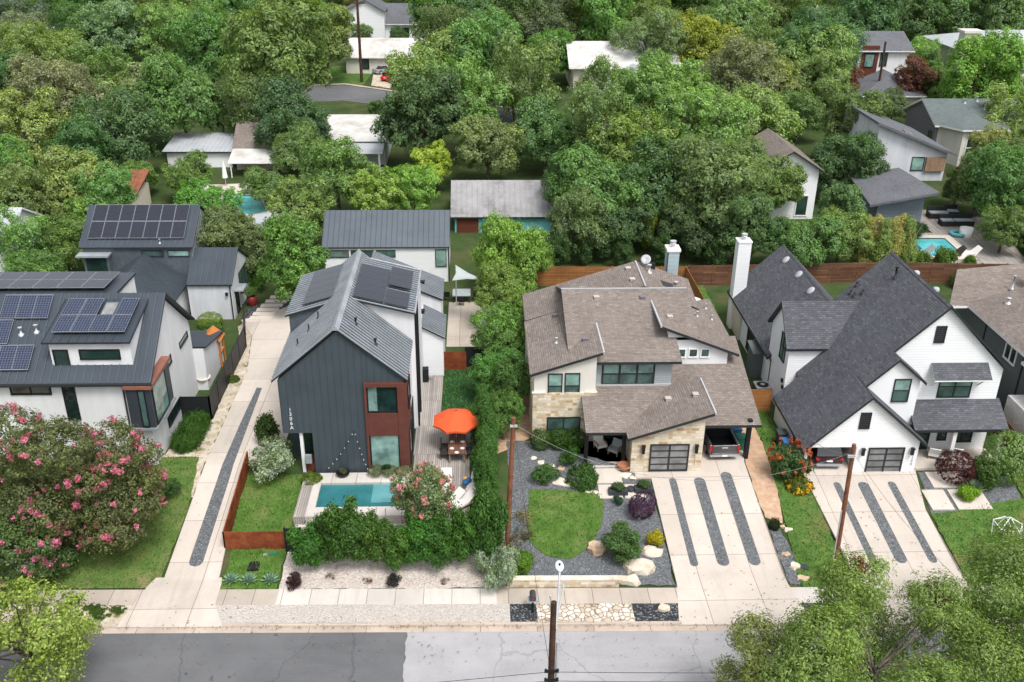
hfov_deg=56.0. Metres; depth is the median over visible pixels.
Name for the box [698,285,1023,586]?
strip lawn
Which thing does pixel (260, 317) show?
paving slab
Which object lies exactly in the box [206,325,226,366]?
play tower
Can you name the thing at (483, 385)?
hedge column
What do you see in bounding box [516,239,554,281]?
hedge tree
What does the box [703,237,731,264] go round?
undergrowth bush
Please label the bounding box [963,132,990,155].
window
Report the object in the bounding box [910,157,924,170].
window
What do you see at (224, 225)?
tree
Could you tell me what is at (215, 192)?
tree
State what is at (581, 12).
tree
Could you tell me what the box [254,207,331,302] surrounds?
tree
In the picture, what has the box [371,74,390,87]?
back driveway
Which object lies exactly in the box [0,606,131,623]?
bare verge
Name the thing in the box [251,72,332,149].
tree
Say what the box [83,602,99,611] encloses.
weeds
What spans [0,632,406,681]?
road
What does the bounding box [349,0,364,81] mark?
utility pole
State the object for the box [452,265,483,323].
shade sail
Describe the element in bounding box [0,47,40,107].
tree
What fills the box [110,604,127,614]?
weeds
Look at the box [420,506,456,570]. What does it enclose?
hedge bush
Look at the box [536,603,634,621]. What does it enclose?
white rock verge
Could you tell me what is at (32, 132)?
tree
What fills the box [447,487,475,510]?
sun lounger
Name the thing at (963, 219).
wicker seat
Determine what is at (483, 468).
hedge column
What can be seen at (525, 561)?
leafy bush
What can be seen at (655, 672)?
overhead wire
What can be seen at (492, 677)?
overhead wire
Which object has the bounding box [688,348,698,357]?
window
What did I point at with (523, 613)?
slate verge
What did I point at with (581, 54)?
white roof house
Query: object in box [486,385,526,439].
hedge tree
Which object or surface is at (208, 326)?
bush
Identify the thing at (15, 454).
crape myrtle
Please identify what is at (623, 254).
undergrowth bush
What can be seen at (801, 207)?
window
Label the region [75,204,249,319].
zinc solar house
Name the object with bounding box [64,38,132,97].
tree
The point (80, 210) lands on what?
tree
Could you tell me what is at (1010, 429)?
side garden fence
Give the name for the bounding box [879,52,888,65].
window
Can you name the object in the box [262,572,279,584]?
agave
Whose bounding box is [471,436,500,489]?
hedge column
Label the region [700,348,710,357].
window
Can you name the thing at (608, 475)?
paving slab
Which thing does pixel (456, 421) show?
patio umbrella
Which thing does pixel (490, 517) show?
hedge bush
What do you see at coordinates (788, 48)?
tree
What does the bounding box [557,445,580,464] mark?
shrub
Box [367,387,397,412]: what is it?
window
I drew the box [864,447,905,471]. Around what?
garage door
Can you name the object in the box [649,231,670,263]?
undergrowth bush
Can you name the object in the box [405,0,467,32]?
tree
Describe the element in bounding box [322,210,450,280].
back house
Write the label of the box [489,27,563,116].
tree
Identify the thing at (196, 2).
tree
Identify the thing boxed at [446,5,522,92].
tree
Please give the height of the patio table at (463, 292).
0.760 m
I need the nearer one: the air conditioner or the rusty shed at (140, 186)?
the air conditioner
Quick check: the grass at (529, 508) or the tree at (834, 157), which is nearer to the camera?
the grass at (529, 508)
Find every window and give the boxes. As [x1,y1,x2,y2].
[9,387,51,394]
[52,349,70,365]
[61,387,81,420]
[78,349,120,359]
[141,250,163,256]
[167,250,189,256]
[167,397,181,427]
[179,331,188,348]
[238,260,248,293]
[326,250,348,257]
[351,250,373,257]
[362,59,368,68]
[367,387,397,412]
[370,436,400,466]
[376,250,395,257]
[407,374,410,408]
[409,419,413,463]
[435,249,446,266]
[546,417,580,440]
[548,373,562,392]
[564,373,580,392]
[601,365,654,383]
[679,348,686,357]
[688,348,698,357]
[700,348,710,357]
[778,330,785,362]
[794,195,808,215]
[863,54,874,66]
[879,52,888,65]
[890,379,911,401]
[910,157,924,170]
[936,382,972,397]
[936,433,946,440]
[956,432,972,442]
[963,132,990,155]
[1002,342,1017,366]
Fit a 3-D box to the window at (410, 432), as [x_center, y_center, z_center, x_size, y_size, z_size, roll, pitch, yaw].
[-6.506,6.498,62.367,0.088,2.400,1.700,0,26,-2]
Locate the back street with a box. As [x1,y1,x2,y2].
[96,85,537,127]
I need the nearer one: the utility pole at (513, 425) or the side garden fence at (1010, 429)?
the utility pole at (513, 425)
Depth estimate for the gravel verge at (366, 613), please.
51.67 m
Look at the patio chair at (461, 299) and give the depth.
85.03 m
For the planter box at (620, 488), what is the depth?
60.17 m
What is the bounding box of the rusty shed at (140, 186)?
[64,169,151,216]
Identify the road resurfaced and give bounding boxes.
[403,630,1023,681]
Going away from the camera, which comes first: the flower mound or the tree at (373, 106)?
the flower mound
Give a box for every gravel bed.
[241,299,291,319]
[279,532,507,588]
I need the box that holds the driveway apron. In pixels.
[116,577,1008,628]
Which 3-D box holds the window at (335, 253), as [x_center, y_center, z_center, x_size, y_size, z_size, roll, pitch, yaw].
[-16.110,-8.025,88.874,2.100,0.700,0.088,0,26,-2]
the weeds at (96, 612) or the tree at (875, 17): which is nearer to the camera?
the weeds at (96, 612)
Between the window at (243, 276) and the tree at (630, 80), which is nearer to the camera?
the window at (243, 276)
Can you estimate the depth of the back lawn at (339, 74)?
165.59 m
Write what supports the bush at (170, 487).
on the lawn at (148, 548)
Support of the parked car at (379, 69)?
on the back driveway at (377, 81)
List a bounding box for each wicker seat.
[925,206,948,218]
[937,214,954,225]
[944,205,959,213]
[952,214,974,225]
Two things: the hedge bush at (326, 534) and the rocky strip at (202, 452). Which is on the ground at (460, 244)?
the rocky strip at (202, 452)
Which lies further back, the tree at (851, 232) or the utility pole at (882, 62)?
the utility pole at (882, 62)
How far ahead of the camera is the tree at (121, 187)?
95.69 m
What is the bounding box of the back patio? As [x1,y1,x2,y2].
[446,302,489,346]
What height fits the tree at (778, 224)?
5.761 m
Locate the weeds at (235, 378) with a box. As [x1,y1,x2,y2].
[229,373,240,383]
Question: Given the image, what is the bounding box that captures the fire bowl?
[336,468,349,477]
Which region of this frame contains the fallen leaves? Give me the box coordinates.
[71,443,984,678]
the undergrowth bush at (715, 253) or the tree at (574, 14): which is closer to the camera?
the undergrowth bush at (715, 253)
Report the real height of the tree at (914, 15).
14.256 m
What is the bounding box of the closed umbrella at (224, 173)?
[222,162,227,183]
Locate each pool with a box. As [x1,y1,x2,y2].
[216,191,272,216]
[294,472,410,529]
[877,235,977,262]
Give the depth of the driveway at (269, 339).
59.08 m
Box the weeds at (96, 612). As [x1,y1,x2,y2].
[87,604,112,621]
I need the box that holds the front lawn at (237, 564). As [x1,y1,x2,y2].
[220,474,303,588]
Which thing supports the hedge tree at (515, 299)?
on the ground at (460, 244)
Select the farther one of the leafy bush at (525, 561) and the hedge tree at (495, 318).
the hedge tree at (495, 318)
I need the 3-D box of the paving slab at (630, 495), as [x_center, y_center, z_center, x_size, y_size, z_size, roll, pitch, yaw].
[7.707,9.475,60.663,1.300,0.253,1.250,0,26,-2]
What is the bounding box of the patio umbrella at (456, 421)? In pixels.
[433,408,478,436]
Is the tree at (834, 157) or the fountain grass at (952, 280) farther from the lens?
the tree at (834, 157)
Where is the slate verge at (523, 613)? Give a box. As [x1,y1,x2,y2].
[510,603,842,621]
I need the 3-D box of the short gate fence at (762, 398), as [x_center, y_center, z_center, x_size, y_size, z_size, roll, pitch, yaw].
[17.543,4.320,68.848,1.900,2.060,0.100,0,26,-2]
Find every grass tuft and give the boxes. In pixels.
[285,571,301,590]
[386,572,402,586]
[506,532,529,549]
[514,506,536,526]
[515,525,533,540]
[768,516,780,531]
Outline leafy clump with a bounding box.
[956,483,982,501]
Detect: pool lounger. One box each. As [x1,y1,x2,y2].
[921,244,935,253]
[951,245,966,254]
[960,245,982,255]
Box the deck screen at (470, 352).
[465,347,494,366]
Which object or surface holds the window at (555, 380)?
in the limestone house at (643, 361)
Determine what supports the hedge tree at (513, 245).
on the ground at (460, 244)
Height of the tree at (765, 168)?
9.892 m
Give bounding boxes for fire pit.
[617,461,629,470]
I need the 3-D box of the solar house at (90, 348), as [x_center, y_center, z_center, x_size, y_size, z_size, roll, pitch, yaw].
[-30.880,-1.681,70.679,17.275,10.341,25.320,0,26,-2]
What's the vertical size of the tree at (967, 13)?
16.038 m
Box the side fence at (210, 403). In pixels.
[179,304,246,419]
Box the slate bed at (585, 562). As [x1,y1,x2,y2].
[506,441,1019,585]
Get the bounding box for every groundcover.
[301,471,322,484]
[367,464,382,476]
[381,464,397,476]
[394,465,410,476]
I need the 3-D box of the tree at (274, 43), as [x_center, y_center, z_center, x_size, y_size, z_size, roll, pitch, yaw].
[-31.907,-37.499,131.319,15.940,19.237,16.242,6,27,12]
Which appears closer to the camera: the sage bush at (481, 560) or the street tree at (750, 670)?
the street tree at (750, 670)
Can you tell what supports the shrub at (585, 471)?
on the slate bed at (585, 562)
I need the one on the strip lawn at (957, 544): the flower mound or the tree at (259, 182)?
the flower mound
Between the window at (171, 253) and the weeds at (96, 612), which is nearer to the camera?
the weeds at (96, 612)
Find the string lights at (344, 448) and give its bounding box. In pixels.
[328,431,367,469]
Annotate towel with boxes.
[462,476,471,484]
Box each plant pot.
[242,286,258,306]
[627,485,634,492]
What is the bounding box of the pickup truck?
[703,428,739,456]
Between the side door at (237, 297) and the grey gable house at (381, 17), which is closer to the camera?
the side door at (237, 297)
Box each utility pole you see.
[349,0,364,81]
[504,417,516,545]
[544,595,558,681]
[832,443,855,571]
[878,41,886,80]
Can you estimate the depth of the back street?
154.10 m
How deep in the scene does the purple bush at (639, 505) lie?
58.33 m
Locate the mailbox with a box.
[527,589,537,612]
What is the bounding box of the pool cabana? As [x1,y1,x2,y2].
[253,213,279,238]
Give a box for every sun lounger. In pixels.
[441,468,451,494]
[445,486,465,503]
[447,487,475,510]
[465,469,476,491]
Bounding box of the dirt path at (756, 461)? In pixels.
[742,428,781,522]
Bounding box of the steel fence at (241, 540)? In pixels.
[222,451,284,549]
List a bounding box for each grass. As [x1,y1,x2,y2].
[1,286,1023,588]
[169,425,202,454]
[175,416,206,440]
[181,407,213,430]
[949,267,964,287]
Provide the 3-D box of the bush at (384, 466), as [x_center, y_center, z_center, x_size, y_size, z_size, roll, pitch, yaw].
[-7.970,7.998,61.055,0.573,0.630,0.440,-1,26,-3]
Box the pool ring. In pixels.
[949,229,964,236]
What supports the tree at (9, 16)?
on the ground at (460, 244)
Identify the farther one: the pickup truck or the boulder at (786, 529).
the pickup truck
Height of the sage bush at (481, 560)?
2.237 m
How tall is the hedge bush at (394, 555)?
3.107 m
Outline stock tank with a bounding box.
[959,226,973,237]
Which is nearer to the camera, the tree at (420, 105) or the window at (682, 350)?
the window at (682, 350)
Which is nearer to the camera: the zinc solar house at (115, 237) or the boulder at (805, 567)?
the boulder at (805, 567)
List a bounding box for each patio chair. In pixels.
[440,438,447,449]
[440,444,447,456]
[444,292,449,300]
[458,297,463,305]
[467,437,473,449]
[467,444,473,459]
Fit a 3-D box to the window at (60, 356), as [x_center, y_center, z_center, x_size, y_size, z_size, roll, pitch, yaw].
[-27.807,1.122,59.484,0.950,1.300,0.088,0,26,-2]
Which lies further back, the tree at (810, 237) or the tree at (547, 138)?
the tree at (547, 138)
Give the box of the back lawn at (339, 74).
[329,66,370,84]
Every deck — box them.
[188,184,309,233]
[293,375,472,524]
[873,210,1023,263]
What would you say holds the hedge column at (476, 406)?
on the ground at (460, 244)
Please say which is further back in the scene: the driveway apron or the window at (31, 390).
the window at (31, 390)
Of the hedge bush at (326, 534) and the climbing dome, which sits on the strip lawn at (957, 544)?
the climbing dome
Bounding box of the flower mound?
[784,473,815,495]
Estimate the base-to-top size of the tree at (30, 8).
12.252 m
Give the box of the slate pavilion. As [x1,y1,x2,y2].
[850,168,939,229]
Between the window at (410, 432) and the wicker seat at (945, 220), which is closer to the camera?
the window at (410, 432)
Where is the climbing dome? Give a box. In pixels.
[991,516,1022,538]
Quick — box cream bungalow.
[345,38,424,73]
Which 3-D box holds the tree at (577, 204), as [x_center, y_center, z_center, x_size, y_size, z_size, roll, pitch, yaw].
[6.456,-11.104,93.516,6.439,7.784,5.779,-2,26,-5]
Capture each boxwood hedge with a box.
[529,427,551,450]
[548,427,569,450]
[565,427,584,448]
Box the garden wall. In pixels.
[507,575,619,587]
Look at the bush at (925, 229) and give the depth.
100.37 m
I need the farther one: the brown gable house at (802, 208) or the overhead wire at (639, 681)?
the brown gable house at (802, 208)
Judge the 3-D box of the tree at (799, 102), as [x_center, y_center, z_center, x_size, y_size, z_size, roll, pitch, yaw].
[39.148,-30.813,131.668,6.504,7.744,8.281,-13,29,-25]
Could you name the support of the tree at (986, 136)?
on the ground at (460, 244)
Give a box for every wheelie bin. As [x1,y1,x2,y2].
[732,428,742,433]
[735,433,745,449]
[774,428,788,444]
[781,437,792,451]
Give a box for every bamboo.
[848,214,876,262]
[861,213,884,262]
[866,217,894,261]
[879,216,905,258]
[896,213,910,259]
[899,215,921,262]
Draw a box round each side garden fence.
[685,266,703,299]
[992,422,1023,468]
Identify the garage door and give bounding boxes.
[648,444,689,470]
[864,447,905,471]
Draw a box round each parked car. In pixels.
[372,65,386,74]
[380,72,390,80]
[809,447,843,466]
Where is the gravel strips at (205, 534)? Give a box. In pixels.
[189,387,936,566]
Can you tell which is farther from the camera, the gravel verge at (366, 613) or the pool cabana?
the pool cabana
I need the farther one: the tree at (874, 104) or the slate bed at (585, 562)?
the tree at (874, 104)
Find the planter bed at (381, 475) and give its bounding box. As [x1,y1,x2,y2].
[369,469,409,476]
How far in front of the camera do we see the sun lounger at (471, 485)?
59.80 m
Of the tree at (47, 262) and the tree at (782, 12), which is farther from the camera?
the tree at (782, 12)
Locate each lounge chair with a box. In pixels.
[593,435,606,451]
[608,437,621,456]
[927,446,941,458]
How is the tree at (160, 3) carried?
on the ground at (460, 244)
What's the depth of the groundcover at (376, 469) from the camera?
60.95 m
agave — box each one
[223,573,239,584]
[241,573,257,584]
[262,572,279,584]
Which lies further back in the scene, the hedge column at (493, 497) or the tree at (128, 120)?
the tree at (128, 120)
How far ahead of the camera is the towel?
59.98 m
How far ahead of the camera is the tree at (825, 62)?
134.94 m
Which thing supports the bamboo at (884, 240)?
on the ground at (460, 244)
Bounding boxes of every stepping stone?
[552,477,574,486]
[618,471,631,478]
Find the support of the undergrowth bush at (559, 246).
on the ground at (460, 244)
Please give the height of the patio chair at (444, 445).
0.920 m
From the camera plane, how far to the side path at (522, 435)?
66.28 m
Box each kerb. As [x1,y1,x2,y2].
[4,621,1023,633]
[101,83,526,110]
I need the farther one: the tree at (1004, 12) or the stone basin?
the tree at (1004, 12)
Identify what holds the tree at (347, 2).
on the ground at (460, 244)
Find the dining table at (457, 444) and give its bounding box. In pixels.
[448,433,465,462]
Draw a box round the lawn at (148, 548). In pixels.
[0,456,198,588]
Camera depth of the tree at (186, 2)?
179.65 m
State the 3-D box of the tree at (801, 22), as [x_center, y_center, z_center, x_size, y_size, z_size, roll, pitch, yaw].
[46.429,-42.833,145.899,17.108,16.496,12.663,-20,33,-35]
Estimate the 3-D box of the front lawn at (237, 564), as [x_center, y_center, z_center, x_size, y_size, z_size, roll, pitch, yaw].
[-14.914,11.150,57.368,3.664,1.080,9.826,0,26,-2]
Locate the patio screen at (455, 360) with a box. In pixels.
[444,351,465,369]
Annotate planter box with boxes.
[608,481,627,496]
[634,479,653,493]
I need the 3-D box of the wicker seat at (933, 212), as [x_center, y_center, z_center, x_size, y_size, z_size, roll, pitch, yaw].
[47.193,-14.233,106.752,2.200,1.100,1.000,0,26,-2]
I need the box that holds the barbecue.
[422,366,433,381]
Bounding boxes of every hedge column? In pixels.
[468,390,495,446]
[468,425,500,473]
[469,383,490,429]
[470,446,500,506]
[471,394,500,457]
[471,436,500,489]
[472,481,496,504]
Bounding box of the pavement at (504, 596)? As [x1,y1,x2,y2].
[1,588,677,605]
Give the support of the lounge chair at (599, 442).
on the limestone house at (643, 361)
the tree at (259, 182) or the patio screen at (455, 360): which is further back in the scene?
the tree at (259, 182)
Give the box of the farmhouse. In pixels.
[726,233,1012,471]
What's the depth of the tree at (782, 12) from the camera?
182.21 m
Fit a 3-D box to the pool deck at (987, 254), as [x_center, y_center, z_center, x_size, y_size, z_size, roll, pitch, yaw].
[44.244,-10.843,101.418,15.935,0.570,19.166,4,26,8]
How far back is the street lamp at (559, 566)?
41.70 m
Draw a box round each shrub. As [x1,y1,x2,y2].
[197,311,222,326]
[530,463,561,484]
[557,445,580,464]
[564,460,598,491]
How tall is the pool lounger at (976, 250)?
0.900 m
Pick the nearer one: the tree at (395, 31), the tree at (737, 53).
the tree at (737, 53)
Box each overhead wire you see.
[443,672,544,681]
[514,428,548,658]
[519,427,847,480]
[578,669,1021,672]
[580,679,1015,681]
[855,456,1022,634]
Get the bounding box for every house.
[0,207,41,271]
[0,253,223,465]
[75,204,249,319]
[270,249,446,472]
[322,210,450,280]
[327,114,391,168]
[347,0,421,37]
[450,180,571,232]
[522,240,761,472]
[565,41,680,88]
[748,128,825,218]
[842,102,956,180]
[847,31,926,105]
[903,96,1022,165]
[923,28,1023,85]
[950,263,1023,435]
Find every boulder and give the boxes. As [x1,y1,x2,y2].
[587,540,607,555]
[619,574,640,586]
[623,558,655,575]
[642,545,662,557]
[657,603,669,611]
[781,551,790,556]
[784,527,792,531]
[790,561,799,570]
[797,574,809,580]
[800,564,808,569]
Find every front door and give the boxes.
[303,433,313,453]
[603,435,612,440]
[919,433,929,448]
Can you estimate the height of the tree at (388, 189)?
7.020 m
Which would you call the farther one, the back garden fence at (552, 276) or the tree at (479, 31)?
the tree at (479, 31)
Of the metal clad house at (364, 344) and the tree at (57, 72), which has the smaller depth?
the metal clad house at (364, 344)
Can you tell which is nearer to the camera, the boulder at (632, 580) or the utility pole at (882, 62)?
the boulder at (632, 580)
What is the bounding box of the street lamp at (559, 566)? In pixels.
[555,560,564,630]
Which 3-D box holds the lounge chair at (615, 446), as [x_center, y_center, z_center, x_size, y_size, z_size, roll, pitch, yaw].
[6.874,7.033,63.942,0.700,0.900,0.870,16,30,29]
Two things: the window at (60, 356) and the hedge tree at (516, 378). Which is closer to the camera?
the window at (60, 356)
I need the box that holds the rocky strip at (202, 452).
[162,323,251,496]
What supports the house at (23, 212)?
on the ground at (460, 244)
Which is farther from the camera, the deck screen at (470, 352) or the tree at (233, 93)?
the tree at (233, 93)
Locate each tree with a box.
[0,0,49,20]
[0,6,51,57]
[0,19,95,73]
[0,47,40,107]
[0,83,71,169]
[0,133,36,186]
[0,153,56,214]
[0,203,52,271]
[0,571,103,681]
[1,48,103,126]
[3,0,38,18]
[4,249,70,271]
[24,144,120,218]
[32,212,84,271]
[39,0,54,10]
[41,115,121,172]
[44,0,115,50]
[52,0,107,25]
[59,194,110,221]
[63,162,139,214]
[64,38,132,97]
[67,0,154,60]
[68,84,172,163]
[96,61,176,143]
[103,0,166,60]
[122,159,159,188]
[127,0,192,60]
[133,52,226,132]
[157,0,165,23]
[159,0,224,47]
[159,148,212,202]
[160,4,245,97]
[169,0,200,9]
[173,175,245,231]
[195,204,272,272]
[198,80,248,132]
[205,0,258,39]
[214,0,335,102]
[219,68,278,132]
[222,230,269,276]
[238,165,284,207]
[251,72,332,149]
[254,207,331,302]
[263,0,290,8]
[265,174,336,250]
[266,117,324,184]
[289,2,354,82]
[295,134,380,209]
[322,0,349,8]
[341,162,406,209]
[344,0,391,6]
[349,23,372,37]
[367,100,382,113]
[369,65,470,150]
[384,26,466,90]
[386,163,440,209]
[389,25,408,37]
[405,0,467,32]
[408,0,475,59]
[409,139,453,181]
[424,51,513,137]
[434,0,501,46]
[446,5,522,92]
[447,114,527,179]
[468,346,525,391]
[469,208,549,288]
[469,301,523,356]
[473,258,526,312]
[480,352,529,398]
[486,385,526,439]
[487,0,552,30]
[488,57,543,121]
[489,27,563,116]
[491,315,524,357]
[497,277,537,321]
[508,0,579,47]
[512,91,576,172]
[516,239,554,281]
[526,26,576,83]
[533,1,579,30]
[540,150,606,205]
[545,140,646,224]
[545,185,610,262]
[561,80,635,157]
[563,0,609,40]
[566,51,620,113]
[575,0,635,40]
[587,106,678,175]
[601,197,658,245]
[605,47,674,139]
[607,3,689,62]
[610,131,701,238]
[618,82,677,132]
[623,0,671,24]
[654,85,758,187]
[656,196,717,259]
[657,56,719,131]
[662,7,743,84]
[667,132,762,230]
[671,0,707,21]
[685,4,708,41]
[692,0,772,45]
[697,30,783,101]
[707,81,742,99]
[709,81,806,144]
[709,605,851,681]
[711,191,775,253]
[717,133,785,207]
[742,14,785,47]
[749,54,807,103]
[752,150,808,221]
[754,543,1023,681]
[757,215,802,255]
[761,0,822,29]
[769,0,874,83]
[773,89,827,141]
[773,213,847,266]
[774,23,859,86]
[782,48,850,107]
[809,130,890,202]
[816,179,868,242]
[817,204,874,262]
[820,83,893,146]
[826,0,845,27]
[830,0,901,30]
[838,63,863,106]
[873,0,954,40]
[880,86,912,118]
[893,53,943,97]
[907,46,943,79]
[908,33,943,66]
[913,23,949,35]
[921,65,956,97]
[932,0,992,33]
[937,25,1023,98]
[941,168,968,204]
[942,518,1023,681]
[949,149,1003,216]
[960,140,1023,229]
[965,0,1023,29]
[966,123,1011,151]
[974,203,1023,252]
[978,79,1023,138]
[989,67,1023,95]
[995,124,1023,185]
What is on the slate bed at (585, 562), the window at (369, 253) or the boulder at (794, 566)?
the boulder at (794, 566)
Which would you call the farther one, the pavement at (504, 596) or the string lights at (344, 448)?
the string lights at (344, 448)
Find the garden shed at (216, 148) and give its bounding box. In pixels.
[162,132,234,166]
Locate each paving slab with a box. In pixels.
[249,316,271,319]
[252,312,275,315]
[256,308,278,311]
[260,303,282,307]
[265,299,286,302]
[593,468,622,483]
[598,484,622,498]
[624,484,645,498]
[921,489,954,509]
[925,471,962,487]
[947,489,992,509]
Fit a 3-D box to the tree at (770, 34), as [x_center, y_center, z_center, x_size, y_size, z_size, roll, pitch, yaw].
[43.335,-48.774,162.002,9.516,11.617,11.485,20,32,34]
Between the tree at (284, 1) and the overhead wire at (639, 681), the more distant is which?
the tree at (284, 1)
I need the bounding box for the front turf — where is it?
[527,489,603,558]
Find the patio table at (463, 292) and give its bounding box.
[452,289,470,302]
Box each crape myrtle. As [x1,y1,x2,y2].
[0,401,145,548]
[0,491,78,591]
[39,436,167,558]
[388,461,459,525]
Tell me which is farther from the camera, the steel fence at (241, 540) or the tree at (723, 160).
the tree at (723, 160)
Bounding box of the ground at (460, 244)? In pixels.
[0,0,1023,680]
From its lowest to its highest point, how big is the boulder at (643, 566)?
0.600 m
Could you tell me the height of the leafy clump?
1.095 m
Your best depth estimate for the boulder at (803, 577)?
54.55 m
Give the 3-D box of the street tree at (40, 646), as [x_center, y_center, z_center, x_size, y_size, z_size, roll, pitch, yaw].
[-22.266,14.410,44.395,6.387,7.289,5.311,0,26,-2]
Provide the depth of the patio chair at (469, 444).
63.77 m
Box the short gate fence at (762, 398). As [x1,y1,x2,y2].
[751,388,772,411]
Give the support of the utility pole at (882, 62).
on the ground at (460, 244)
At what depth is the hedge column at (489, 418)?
61.87 m
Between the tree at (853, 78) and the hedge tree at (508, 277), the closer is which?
the hedge tree at (508, 277)
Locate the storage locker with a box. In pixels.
[746,340,763,377]
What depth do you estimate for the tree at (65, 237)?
87.71 m
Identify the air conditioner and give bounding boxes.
[752,381,771,388]
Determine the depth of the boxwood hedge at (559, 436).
63.91 m
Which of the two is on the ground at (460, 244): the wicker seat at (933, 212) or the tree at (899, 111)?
the tree at (899, 111)
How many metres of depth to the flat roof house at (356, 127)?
122.82 m
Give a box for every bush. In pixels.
[127,478,182,502]
[198,320,224,330]
[246,433,294,483]
[248,271,265,290]
[254,410,279,446]
[285,518,324,567]
[308,509,342,563]
[322,491,369,562]
[337,467,346,474]
[358,506,393,562]
[382,464,390,470]
[382,522,414,571]
[400,505,440,564]
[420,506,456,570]
[448,503,480,562]
[468,477,510,556]
[473,542,500,575]
[482,542,520,590]
[513,549,535,575]
[547,232,570,266]
[571,238,594,264]
[593,225,617,259]
[600,520,644,565]
[612,241,634,265]
[613,494,623,504]
[628,490,656,519]
[646,528,664,546]
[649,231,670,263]
[679,223,709,258]
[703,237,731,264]
[767,436,814,479]
[913,222,928,236]
[914,248,932,262]
[932,245,959,262]
[935,448,977,484]
[963,254,977,262]
[972,455,1008,491]
[980,429,1023,485]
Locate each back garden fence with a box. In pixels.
[537,266,685,285]
[688,262,1010,285]
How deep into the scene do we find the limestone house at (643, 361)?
64.52 m
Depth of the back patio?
81.86 m
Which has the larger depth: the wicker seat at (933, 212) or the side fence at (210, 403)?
the wicker seat at (933, 212)
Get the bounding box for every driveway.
[163,306,967,588]
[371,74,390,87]
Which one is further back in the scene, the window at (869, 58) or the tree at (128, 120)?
the window at (869, 58)
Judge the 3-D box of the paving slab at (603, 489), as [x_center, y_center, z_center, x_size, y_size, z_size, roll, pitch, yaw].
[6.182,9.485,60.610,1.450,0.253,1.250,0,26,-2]
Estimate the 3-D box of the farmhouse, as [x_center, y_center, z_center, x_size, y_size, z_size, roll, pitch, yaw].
[25.060,-1.262,70.692,13.830,11.205,23.700,0,26,-2]
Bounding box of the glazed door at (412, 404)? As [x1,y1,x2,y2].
[411,396,414,442]
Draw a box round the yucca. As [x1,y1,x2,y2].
[960,477,986,494]
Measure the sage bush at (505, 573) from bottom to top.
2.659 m
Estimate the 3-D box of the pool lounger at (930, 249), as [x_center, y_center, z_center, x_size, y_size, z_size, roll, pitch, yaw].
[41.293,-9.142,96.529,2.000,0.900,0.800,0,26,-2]
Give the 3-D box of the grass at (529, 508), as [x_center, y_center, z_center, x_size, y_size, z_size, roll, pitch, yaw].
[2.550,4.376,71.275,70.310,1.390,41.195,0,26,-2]
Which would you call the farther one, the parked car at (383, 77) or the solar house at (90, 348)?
the parked car at (383, 77)
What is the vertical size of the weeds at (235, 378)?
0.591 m
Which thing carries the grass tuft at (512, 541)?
on the slate bed at (585, 562)
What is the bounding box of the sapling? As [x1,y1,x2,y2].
[640,200,656,245]
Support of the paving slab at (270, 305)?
on the ground at (460, 244)
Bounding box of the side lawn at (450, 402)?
[442,369,480,410]
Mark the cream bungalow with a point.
(374, 51)
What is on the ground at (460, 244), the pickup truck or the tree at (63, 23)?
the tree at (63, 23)
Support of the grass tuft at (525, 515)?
on the slate bed at (585, 562)
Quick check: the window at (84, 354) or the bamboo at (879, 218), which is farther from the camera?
the bamboo at (879, 218)
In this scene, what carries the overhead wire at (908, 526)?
attached to the utility pole at (851, 456)
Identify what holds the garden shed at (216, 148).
on the ground at (460, 244)
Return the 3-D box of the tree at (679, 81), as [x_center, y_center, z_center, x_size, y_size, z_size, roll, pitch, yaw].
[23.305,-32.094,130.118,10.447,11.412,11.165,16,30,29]
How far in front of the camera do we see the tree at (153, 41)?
154.87 m
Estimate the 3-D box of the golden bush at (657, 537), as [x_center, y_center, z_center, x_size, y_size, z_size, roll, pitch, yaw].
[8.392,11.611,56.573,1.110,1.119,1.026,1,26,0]
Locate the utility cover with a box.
[247,561,259,570]
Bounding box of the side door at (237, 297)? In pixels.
[235,292,240,313]
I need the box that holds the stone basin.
[197,375,210,381]
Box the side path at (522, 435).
[497,297,530,453]
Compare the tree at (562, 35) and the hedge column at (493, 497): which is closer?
the hedge column at (493, 497)
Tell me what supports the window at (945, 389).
in the farmhouse
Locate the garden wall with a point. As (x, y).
(580, 581)
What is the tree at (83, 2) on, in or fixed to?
on the ground at (460, 244)
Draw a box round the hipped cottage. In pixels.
[228,122,281,177]
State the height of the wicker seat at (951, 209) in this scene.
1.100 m
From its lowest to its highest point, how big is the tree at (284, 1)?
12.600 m
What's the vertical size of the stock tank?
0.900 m
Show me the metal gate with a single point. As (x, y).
(288, 548)
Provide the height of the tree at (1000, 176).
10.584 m
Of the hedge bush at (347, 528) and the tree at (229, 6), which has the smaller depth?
the hedge bush at (347, 528)
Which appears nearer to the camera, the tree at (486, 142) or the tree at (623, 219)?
the tree at (623, 219)
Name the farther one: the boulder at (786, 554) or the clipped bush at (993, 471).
the clipped bush at (993, 471)
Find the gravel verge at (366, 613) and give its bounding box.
[216,604,509,623]
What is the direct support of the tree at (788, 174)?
on the ground at (460, 244)
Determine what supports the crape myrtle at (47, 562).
on the lawn at (148, 548)
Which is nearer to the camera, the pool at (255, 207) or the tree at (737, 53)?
the pool at (255, 207)
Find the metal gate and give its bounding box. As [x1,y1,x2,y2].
[283,527,300,552]
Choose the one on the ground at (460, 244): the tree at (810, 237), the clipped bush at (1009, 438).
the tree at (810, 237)

